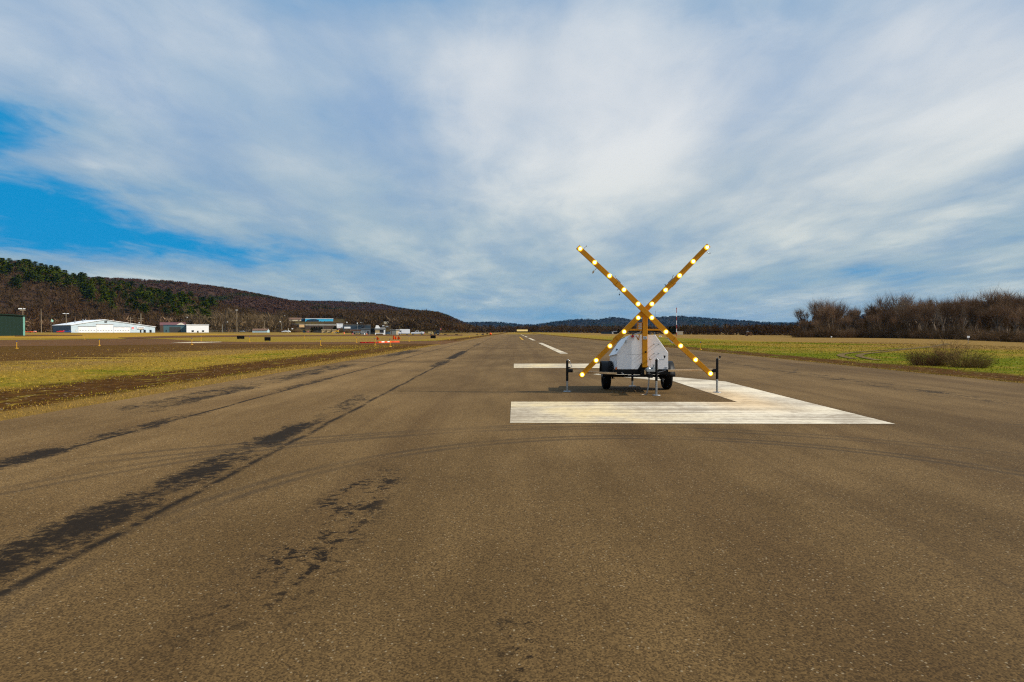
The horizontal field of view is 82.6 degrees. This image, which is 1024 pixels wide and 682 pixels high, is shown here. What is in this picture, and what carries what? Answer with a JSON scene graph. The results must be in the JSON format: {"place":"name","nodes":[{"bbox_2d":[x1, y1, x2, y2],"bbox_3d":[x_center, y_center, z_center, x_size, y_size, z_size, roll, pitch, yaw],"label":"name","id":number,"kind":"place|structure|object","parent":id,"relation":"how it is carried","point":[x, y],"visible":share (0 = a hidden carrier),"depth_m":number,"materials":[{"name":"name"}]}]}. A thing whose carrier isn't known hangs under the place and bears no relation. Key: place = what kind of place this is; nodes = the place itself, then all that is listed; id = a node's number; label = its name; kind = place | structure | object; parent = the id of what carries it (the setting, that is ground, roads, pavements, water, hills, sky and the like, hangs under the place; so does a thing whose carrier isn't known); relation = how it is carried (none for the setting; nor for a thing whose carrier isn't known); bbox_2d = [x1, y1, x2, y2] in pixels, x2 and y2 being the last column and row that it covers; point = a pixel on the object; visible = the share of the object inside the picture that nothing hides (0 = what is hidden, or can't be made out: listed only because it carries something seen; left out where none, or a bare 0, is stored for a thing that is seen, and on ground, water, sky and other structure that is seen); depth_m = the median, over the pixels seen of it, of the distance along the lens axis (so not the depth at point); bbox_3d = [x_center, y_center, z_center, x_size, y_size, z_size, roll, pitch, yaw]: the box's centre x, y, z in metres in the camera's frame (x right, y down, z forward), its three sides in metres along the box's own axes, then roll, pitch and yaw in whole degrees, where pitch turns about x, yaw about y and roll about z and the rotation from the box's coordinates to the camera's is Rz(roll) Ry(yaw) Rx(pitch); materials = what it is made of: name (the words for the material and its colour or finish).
{"place":"outdoors","nodes":[
{"label":"outdoors","id":0,"kind":"place"},
{"bbox_2d":[24,335,81,335],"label":"apron road","id":1,"kind":"structure","parent":0,"point":[52,335],"depth_m":178.06,"materials":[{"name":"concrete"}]},
{"bbox_2d":[0,270,217,329],"bbox_3d":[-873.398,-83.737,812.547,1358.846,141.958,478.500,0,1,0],"label":"hill","id":2,"kind":"structure","parent":0,"point":[32,291],"depth_m":730.40,"materials":[{"name":"brown plant"}]},
{"bbox_2d":[10,279,23,288],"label":"pine tree","id":3,"kind":"object","parent":2,"relation":"on","point":[16,281],"visible":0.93,"depth_m":742.36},
{"bbox_2d":[21,272,35,281],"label":"pine tree","id":4,"kind":"object","parent":2,"relation":"on","point":[28,275],"visible":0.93,"depth_m":780.95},
{"bbox_2d":[31,272,43,283],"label":"pine tree","id":5,"kind":"object","parent":2,"relation":"on","point":[37,276],"visible":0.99,"depth_m":781.01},
{"bbox_2d":[45,276,61,288],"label":"pine tree","id":6,"kind":"object","parent":2,"relation":"on","point":[51,279],"visible":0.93,"depth_m":773.69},
{"bbox_2d":[81,289,94,299],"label":"pine tree","id":7,"kind":"object","parent":2,"relation":"on","point":[86,292],"visible":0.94,"depth_m":743.10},
{"bbox_2d":[95,293,109,301],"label":"pine tree","id":8,"kind":"object","parent":2,"relation":"on","point":[104,296],"visible":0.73,"depth_m":720.73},
{"bbox_2d":[122,298,135,308],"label":"pine tree","id":9,"kind":"object","parent":2,"relation":"on","point":[127,302],"visible":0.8,"depth_m":711.46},
{"bbox_2d":[137,291,151,302],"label":"pine tree","id":10,"kind":"object","parent":2,"relation":"on","point":[145,294],"visible":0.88,"depth_m":764.08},
{"bbox_2d":[0,259,296,331],"bbox_3d":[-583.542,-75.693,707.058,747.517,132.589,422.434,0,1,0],"label":"hillside woodland","id":11,"kind":"object","parent":2,"relation":"on","point":[91,314],"visible":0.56,"depth_m":684.60,"materials":[{"name":"plant"}]},
{"bbox_2d":[167,306,179,313],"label":"pine tree","id":12,"kind":"object","parent":2,"relation":"on","point":[173,308],"visible":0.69,"depth_m":672.62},
{"bbox_2d":[209,299,218,309],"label":"pine tree","id":13,"kind":"object","parent":2,"relation":"on","point":[213,302],"visible":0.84,"depth_m":774.04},
{"bbox_2d":[86,280,311,313],"bbox_3d":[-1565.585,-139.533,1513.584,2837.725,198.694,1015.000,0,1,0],"label":"hill","id":14,"kind":"structure","parent":0,"point":[184,290],"depth_m":1478.18,"materials":[{"name":"plant"}]},
{"bbox_2d":[86,277,352,314],"bbox_3d":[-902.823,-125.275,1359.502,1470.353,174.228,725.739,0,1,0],"label":"ridge woodland","id":15,"kind":"object","parent":14,"relation":"on","point":[275,303],"visible":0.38,"depth_m":1470.28,"materials":[{"name":"plant"}]},
{"bbox_2d":[0,315,1023,420],"bbox_3d":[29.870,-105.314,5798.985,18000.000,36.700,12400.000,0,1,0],"label":"ground","id":16,"kind":"structure","parent":0,"point":[10,397],"depth_m":35.01,"materials":[{"name":"plant"}]},
{"bbox_2d":[0,314,25,335],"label":"metal shed","id":17,"kind":"structure","parent":16,"relation":"on","point":[12,325],"depth_m":175.36,"materials":[{"name":"metal"}]},
{"bbox_2d":[52,319,154,332],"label":"hangar","id":18,"kind":"structure","parent":16,"relation":"on","point":[97,326],"depth_m":419.10,"materials":[{"name":"white metal"}]},
{"bbox_2d":[78,326,95,332],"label":"door","id":19,"kind":"structure","parent":18,"relation":"in","point":[81,329],"depth_m":408.37,"materials":[{"name":"white metal"}]},
{"bbox_2d":[96,324,112,332],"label":"door","id":20,"kind":"structure","parent":18,"relation":"in","point":[100,328],"depth_m":416.32,"materials":[{"name":"white metal"}]},
{"bbox_2d":[114,327,129,332],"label":"door","id":21,"kind":"structure","parent":18,"relation":"in","point":[116,329],"depth_m":424.63,"materials":[{"name":"white metal"}]},
{"bbox_2d":[160,322,185,331],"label":"red roofed house","id":22,"kind":"structure","parent":16,"relation":"on","point":[169,323],"depth_m":502.59,"materials":[{"name":"metal"}]},
{"bbox_2d":[163,325,185,331],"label":"garage","id":23,"kind":"structure","parent":16,"relation":"on","point":[174,328],"depth_m":471.18,"materials":[{"name":"teal metal"}]},
{"bbox_2d":[169,327,180,331],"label":"door","id":24,"kind":"structure","parent":23,"relation":"in","point":[172,329],"depth_m":471.52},
{"bbox_2d":[186,324,208,331],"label":"office building","id":25,"kind":"structure","parent":16,"relation":"on","point":[196,328],"depth_m":469.14,"materials":[{"name":"white metal"}]},
{"bbox_2d":[0,339,464,346],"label":"taxiway","id":26,"kind":"structure","parent":16,"relation":"on","point":[75,342],"depth_m":80.50,"materials":[{"name":"asphalt"}]},
{"bbox_2d":[181,301,290,331],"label":"birch woodland","id":27,"kind":"object","parent":16,"relation":"on","point":[247,322],"visible":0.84,"depth_m":540.13,"materials":[{"name":"plant"}]},
{"bbox_2d":[252,329,269,332],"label":"storage shed","id":28,"kind":"structure","parent":16,"relation":"on","point":[260,330],"depth_m":441.37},
{"bbox_2d":[118,335,461,338],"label":"taxiway","id":29,"kind":"structure","parent":16,"relation":"on","point":[265,336],"depth_m":211.00,"materials":[{"name":"asphalt"}]},
{"bbox_2d":[398,329,409,334],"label":"box van","id":30,"kind":"object","parent":29,"relation":"on","point":[405,331],"visible":1,"depth_m":295.28,"materials":[{"name":"white paint"}]},
{"bbox_2d":[305,318,332,321],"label":"blue warehouse","id":31,"kind":"structure","parent":16,"relation":"on","point":[316,319],"depth_m":787.89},
{"bbox_2d":[305,325,336,328],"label":"long workshop","id":32,"kind":"structure","parent":16,"relation":"on","point":[322,326],"depth_m":601.04,"materials":[{"name":"metal"}]},
{"bbox_2d":[343,325,370,330],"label":"navy warehouse","id":33,"kind":"structure","parent":16,"relation":"on","point":[355,327],"depth_m":560.53,"materials":[{"name":"metal"}]},
{"bbox_2d":[375,325,385,334],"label":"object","id":34,"kind":"object","parent":16,"relation":"on","point":[379,330],"visible":0.96,"depth_m":318.16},
{"bbox_2d":[349,315,487,332],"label":"field edge woodland","id":35,"kind":"object","parent":16,"relation":"on","point":[415,326],"visible":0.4,"depth_m":594.46,"materials":[{"name":"plant"}]},
{"bbox_2d":[0,334,1023,681],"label":"runway","id":36,"kind":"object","parent":16,"relation":"on","point":[428,514],"visible":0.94,"depth_m":4.28,"materials":[{"name":"asphalt"}]},
{"bbox_2d":[539,343,567,353],"bbox_3d":[3.599,0.542,57.998,0.560,0.001,38.000,0,1,0],"label":"centreline dash","id":37,"kind":"object","parent":36,"relation":"on","point":[556,350],"visible":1,"depth_m":47.93,"materials":[{"name":"white paint"}]},
{"bbox_2d":[563,244,720,395],"bbox_3d":[3.159,-0.524,14.448,3.795,3.526,2.460,0,1,3],"label":"lighted cross trailer","id":38,"kind":"object","parent":36,"relation":"on","point":[644,354],"visible":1,"depth_m":13.90,"materials":[{"name":"metal"}]},
{"bbox_2d":[510,364,893,423],"bbox_3d":[3.152,1.174,17.965,6.280,0.001,17.480,0,1,0],"label":"runway number","id":39,"kind":"object","parent":36,"relation":"on","point":[752,405],"visible":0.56,"depth_m":10.78,"materials":[{"name":"white paint"}]},
{"bbox_2d":[275,308,801,335],"bbox_3d":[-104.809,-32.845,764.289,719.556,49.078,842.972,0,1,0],"label":"field edge woodland","id":40,"kind":"object","parent":16,"relation":"on","point":[728,329],"visible":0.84,"depth_m":782.42,"materials":[{"name":"plant"}]},
{"bbox_2d":[787,325,808,337],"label":"brush","id":41,"kind":"object","parent":16,"relation":"on","point":[799,332],"visible":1,"depth_m":201.87,"materials":[{"name":"plant"}]},
{"bbox_2d":[793,307,811,330],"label":"bare tree","id":42,"kind":"object","parent":16,"relation":"on","point":[800,313],"visible":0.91,"depth_m":260.49,"materials":[{"name":"brown plant"}]},
{"bbox_2d":[802,328,817,337],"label":"brush","id":43,"kind":"object","parent":16,"relation":"on","point":[810,334],"visible":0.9,"depth_m":202.80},
{"bbox_2d":[805,296,826,327],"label":"bare tree","id":44,"kind":"object","parent":16,"relation":"on","point":[811,306],"visible":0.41,"depth_m":267.42,"materials":[{"name":"brown plant"}]},
{"bbox_2d":[812,313,827,326],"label":"bare tree","id":45,"kind":"object","parent":16,"relation":"on","point":[820,318],"visible":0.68,"depth_m":222.10,"materials":[{"name":"brown plant"}]},
{"bbox_2d":[810,295,840,330],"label":"bare tree","id":46,"kind":"object","parent":16,"relation":"on","point":[820,304],"visible":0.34,"depth_m":264.02,"materials":[{"name":"brown plant"}]},
{"bbox_2d":[816,306,835,327],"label":"bare tree","id":47,"kind":"object","parent":16,"relation":"on","point":[821,313],"visible":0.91,"depth_m":208.23,"materials":[{"name":"brown plant"}]},
{"bbox_2d":[813,319,841,337],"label":"brush","id":48,"kind":"object","parent":16,"relation":"on","point":[821,329],"visible":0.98,"depth_m":202.89,"materials":[{"name":"plant"}]},
{"bbox_2d":[819,301,840,331],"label":"bare tree","id":49,"kind":"object","parent":16,"relation":"on","point":[828,309],"visible":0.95,"depth_m":207.53,"materials":[{"name":"brown plant"}]},
{"bbox_2d":[834,309,844,330],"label":"bare tree","id":50,"kind":"object","parent":16,"relation":"on","point":[838,314],"visible":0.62,"depth_m":253.06,"materials":[{"name":"brown plant"}]},
{"bbox_2d":[833,300,849,327],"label":"bare tree","id":51,"kind":"object","parent":16,"relation":"on","point":[839,307],"visible":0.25,"depth_m":256.66,"materials":[{"name":"brown plant"}]},
{"bbox_2d":[840,313,854,330],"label":"bare tree","id":52,"kind":"object","parent":16,"relation":"on","point":[848,321],"visible":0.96,"depth_m":206.40,"materials":[{"name":"brown plant"}]},
{"bbox_2d":[838,326,856,337],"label":"brush","id":53,"kind":"object","parent":16,"relation":"on","point":[849,334],"visible":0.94,"depth_m":200.53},
{"bbox_2d":[837,326,860,337],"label":"brush","id":54,"kind":"object","parent":16,"relation":"on","point":[856,334],"visible":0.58,"depth_m":202.65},
{"bbox_2d":[841,306,861,331],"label":"bare tree","id":55,"kind":"object","parent":16,"relation":"on","point":[852,315],"visible":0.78,"depth_m":210.57,"materials":[{"name":"brown plant"}]},
{"bbox_2d":[858,323,873,337],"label":"brush","id":56,"kind":"object","parent":16,"relation":"on","point":[864,330],"visible":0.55,"depth_m":206.03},
{"bbox_2d":[861,313,879,331],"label":"bare tree","id":57,"kind":"object","parent":16,"relation":"on","point":[869,319],"visible":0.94,"depth_m":211.30,"materials":[{"name":"brown plant"}]},
{"bbox_2d":[862,300,887,327],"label":"bare tree","id":58,"kind":"object","parent":16,"relation":"on","point":[872,309],"visible":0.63,"depth_m":215.78,"materials":[{"name":"brown plant"}]},
{"bbox_2d":[867,328,882,337],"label":"brush","id":59,"kind":"object","parent":16,"relation":"on","point":[878,334],"visible":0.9,"depth_m":201.36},
{"bbox_2d":[859,316,900,337],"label":"brush","id":60,"kind":"object","parent":16,"relation":"on","point":[877,327],"visible":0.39,"depth_m":205.11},
{"bbox_2d":[871,293,906,330],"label":"bare tree","id":61,"kind":"object","parent":16,"relation":"on","point":[885,302],"visible":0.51,"depth_m":267.33,"materials":[{"name":"brown plant"}]},
{"bbox_2d":[882,311,896,328],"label":"bare tree","id":62,"kind":"object","parent":16,"relation":"on","point":[890,315],"visible":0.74,"depth_m":212.40,"materials":[{"name":"brown plant"}]},
{"bbox_2d":[875,326,904,337],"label":"brush","id":63,"kind":"object","parent":16,"relation":"on","point":[887,335],"visible":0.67,"depth_m":200.82,"materials":[{"name":"plant"}]},
{"bbox_2d":[889,299,910,321],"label":"bare tree","id":64,"kind":"object","parent":16,"relation":"on","point":[897,308],"visible":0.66,"depth_m":201.03,"materials":[{"name":"brown plant"}]},
{"bbox_2d":[883,313,919,337],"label":"brush","id":65,"kind":"object","parent":16,"relation":"on","point":[904,325],"visible":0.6,"depth_m":199.42,"materials":[{"name":"plant"}]},
{"bbox_2d":[894,307,918,332],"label":"bare tree","id":66,"kind":"object","parent":16,"relation":"on","point":[903,313],"visible":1,"depth_m":195.17,"materials":[{"name":"brown plant"}]},
{"bbox_2d":[899,328,914,337],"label":"brush","id":67,"kind":"object","parent":16,"relation":"on","point":[905,334],"visible":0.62,"depth_m":193.61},
{"bbox_2d":[897,292,917,307],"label":"bare tree","id":68,"kind":"object","parent":16,"relation":"on","point":[905,298],"visible":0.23,"depth_m":257.50,"materials":[{"name":"brown plant"}]},
{"bbox_2d":[897,300,919,330],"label":"bare tree","id":69,"kind":"object","parent":16,"relation":"on","point":[912,307],"visible":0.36,"depth_m":199.58,"materials":[{"name":"brown plant"}]},
{"bbox_2d":[806,314,1019,335],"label":"wood interior","id":70,"kind":"object","parent":16,"relation":"on","point":[884,326],"visible":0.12,"depth_m":281.34,"materials":[{"name":"plant"}]},
{"bbox_2d":[906,331,920,338],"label":"brush","id":71,"kind":"object","parent":16,"relation":"on","point":[914,336],"visible":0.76,"depth_m":185.26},
{"bbox_2d":[900,299,931,330],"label":"bare tree","id":72,"kind":"object","parent":16,"relation":"on","point":[915,320],"visible":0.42,"depth_m":201.90,"materials":[{"name":"brown plant"}]},
{"bbox_2d":[916,312,936,327],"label":"bare tree","id":73,"kind":"object","parent":16,"relation":"on","point":[923,320],"visible":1,"depth_m":191.06,"materials":[{"name":"brown plant"}]},
{"bbox_2d":[916,322,938,338],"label":"brush","id":74,"kind":"object","parent":16,"relation":"on","point":[925,335],"visible":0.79,"depth_m":179.53,"materials":[{"name":"plant"}]},
{"bbox_2d":[918,302,938,329],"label":"bare tree","id":75,"kind":"object","parent":16,"relation":"on","point":[930,310],"visible":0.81,"depth_m":191.87,"materials":[{"name":"brown plant"}]},
{"bbox_2d":[900,346,959,365],"bbox_3d":[18.602,0.631,25.969,2.593,1.154,2.501,1,1,33],"label":"shrub","id":76,"kind":"object","parent":16,"relation":"on","point":[929,360],"visible":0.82,"depth_m":25.83,"materials":[{"name":"plant"}]},
{"bbox_2d":[913,295,952,330],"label":"bare tree","id":77,"kind":"object","parent":16,"relation":"on","point":[932,307],"visible":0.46,"depth_m":197.13,"materials":[{"name":"brown plant"}]},
{"bbox_2d":[934,302,946,331],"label":"bare tree","id":78,"kind":"object","parent":16,"relation":"on","point":[940,320],"visible":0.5,"depth_m":187.55,"materials":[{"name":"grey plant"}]},
{"bbox_2d":[932,325,965,338],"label":"brush","id":79,"kind":"object","parent":16,"relation":"on","point":[945,333],"visible":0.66,"depth_m":166.67,"materials":[{"name":"plant"}]},
{"bbox_2d":[936,300,963,330],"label":"bare tree","id":80,"kind":"object","parent":16,"relation":"on","point":[946,309],"visible":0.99,"depth_m":172.55,"materials":[{"name":"brown plant"}]},
{"bbox_2d":[923,334,976,357],"bbox_3d":[24.119,0.280,32.110,3.073,2.005,2.792,0,1,0],"label":"shrub","id":81,"kind":"object","parent":16,"relation":"on","point":[954,350],"visible":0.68,"depth_m":32.01,"materials":[{"name":"plant"}]},
{"bbox_2d":[937,296,962,330],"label":"bare tree","id":82,"kind":"object","parent":16,"relation":"on","point":[948,312],"visible":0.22,"depth_m":179.74,"materials":[{"name":"brown plant"}]},
{"bbox_2d":[949,290,970,328],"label":"bare tree","id":83,"kind":"object","parent":16,"relation":"on","point":[960,302],"visible":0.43,"depth_m":224.52,"materials":[{"name":"brown plant"}]},
{"bbox_2d":[949,327,972,339],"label":"brush","id":84,"kind":"object","parent":16,"relation":"on","point":[963,333],"visible":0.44,"depth_m":158.34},
{"bbox_2d":[943,320,982,338],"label":"brush","id":85,"kind":"object","parent":16,"relation":"on","point":[955,328],"visible":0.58,"depth_m":164.11,"materials":[{"name":"plant"}]},
{"bbox_2d":[936,349,1001,367],"bbox_3d":[19.368,0.685,24.635,2.504,1.121,2.307,0,1,0],"label":"shrub","id":86,"kind":"object","parent":16,"relation":"on","point":[974,364],"visible":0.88,"depth_m":24.49,"materials":[{"name":"plant"}]},
{"bbox_2d":[964,298,982,332],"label":"bare tree","id":87,"kind":"object","parent":16,"relation":"on","point":[972,319],"visible":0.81,"depth_m":164.41,"materials":[{"name":"brown plant"}]},
{"bbox_2d":[964,325,986,339],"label":"brush","id":88,"kind":"object","parent":16,"relation":"on","point":[970,338],"visible":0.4,"depth_m":138.61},
{"bbox_2d":[966,329,994,340],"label":"brush","id":89,"kind":"object","parent":16,"relation":"on","point":[979,337],"visible":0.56,"depth_m":133.85,"materials":[{"name":"plant"}]},
{"bbox_2d":[972,305,991,336],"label":"bare tree","id":90,"kind":"object","parent":16,"relation":"on","point":[984,322],"visible":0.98,"depth_m":157.53,"materials":[{"name":"brown plant"}]},
{"bbox_2d":[974,289,1015,330],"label":"bare tree","id":91,"kind":"object","parent":16,"relation":"on","point":[992,300],"visible":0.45,"depth_m":161.83,"materials":[{"name":"brown plant"}]},
{"bbox_2d":[973,285,1018,330],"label":"bare tree","id":92,"kind":"object","parent":16,"relation":"on","point":[985,295],"visible":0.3,"depth_m":209.22,"materials":[{"name":"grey plant"}]},
{"bbox_2d":[983,301,1015,331],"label":"bare tree","id":93,"kind":"object","parent":16,"relation":"on","point":[996,320],"visible":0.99,"depth_m":153.70,"materials":[{"name":"brown plant"}]},
{"bbox_2d":[985,327,1013,340],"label":"brush","id":94,"kind":"object","parent":16,"relation":"on","point":[992,336],"visible":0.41,"depth_m":124.27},
{"bbox_2d":[993,329,1019,341],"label":"brush","id":95,"kind":"object","parent":16,"relation":"on","point":[1004,336],"visible":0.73,"depth_m":115.20,"materials":[{"name":"plant"}]},
{"bbox_2d":[995,292,1017,328],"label":"bare tree","id":96,"kind":"object","parent":16,"relation":"on","point":[1008,300],"visible":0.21,"depth_m":197.89,"materials":[{"name":"brown plant"}]},
{"bbox_2d":[998,301,1016,332],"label":"bare tree","id":97,"kind":"object","parent":16,"relation":"on","point":[1005,325],"visible":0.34,"depth_m":155.59,"materials":[{"name":"brown plant"}]},
{"bbox_2d":[1003,293,1023,330],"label":"bare tree","id":98,"kind":"object","parent":16,"relation":"on","point":[1021,296],"visible":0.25,"depth_m":201.64,"materials":[{"name":"brown plant"}]},
{"bbox_2d":[1006,308,1021,335],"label":"bare tree","id":99,"kind":"object","parent":16,"relation":"on","point":[1012,315],"visible":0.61,"depth_m":145.96,"materials":[{"name":"brown plant"}]},
{"bbox_2d":[1012,302,1023,323],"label":"bare tree","id":100,"kind":"object","parent":16,"relation":"on","point":[1022,315],"visible":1,"depth_m":133.35,"materials":[{"name":"brown plant"}]},
{"bbox_2d":[0,0,1023,324],"label":"sky","id":101,"kind":"structure","parent":0,"point":[454,158],"materials":[{"name":"blue"}]},
{"bbox_2d":[469,306,1011,331],"bbox_3d":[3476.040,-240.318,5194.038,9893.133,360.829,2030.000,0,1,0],"label":"hill","id":102,"kind":"structure","parent":0,"point":[661,319],"depth_m":5145.08,"materials":[{"name":"plant"}]},
{"bbox_2d":[465,301,986,331],"bbox_3d":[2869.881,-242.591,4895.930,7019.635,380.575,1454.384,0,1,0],"label":"ridge woodland","id":103,"kind":"object","parent":102,"relation":"on","point":[618,318],"visible":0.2,"depth_m":5245.14,"materials":[{"name":"plant"}]},
{"bbox_2d":[837,343,947,358],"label":"dirt track","id":104,"kind":"structure","parent":0,"point":[841,354],"depth_m":42.42,"materials":[{"name":"soil"}]},
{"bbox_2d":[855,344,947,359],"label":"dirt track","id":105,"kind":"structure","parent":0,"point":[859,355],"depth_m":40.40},
{"bbox_3d":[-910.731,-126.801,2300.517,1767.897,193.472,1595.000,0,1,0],"label":"hill","id":106,"kind":"structure","parent":0,"visible":0},
{"bbox_2d":[296,300,488,331],"bbox_3d":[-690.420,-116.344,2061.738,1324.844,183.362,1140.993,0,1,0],"label":"ridge woodland","id":107,"kind":"object","parent":106,"relation":"on","point":[352,305],"visible":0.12,"depth_m":2366.04,"materials":[{"name":"plant"}]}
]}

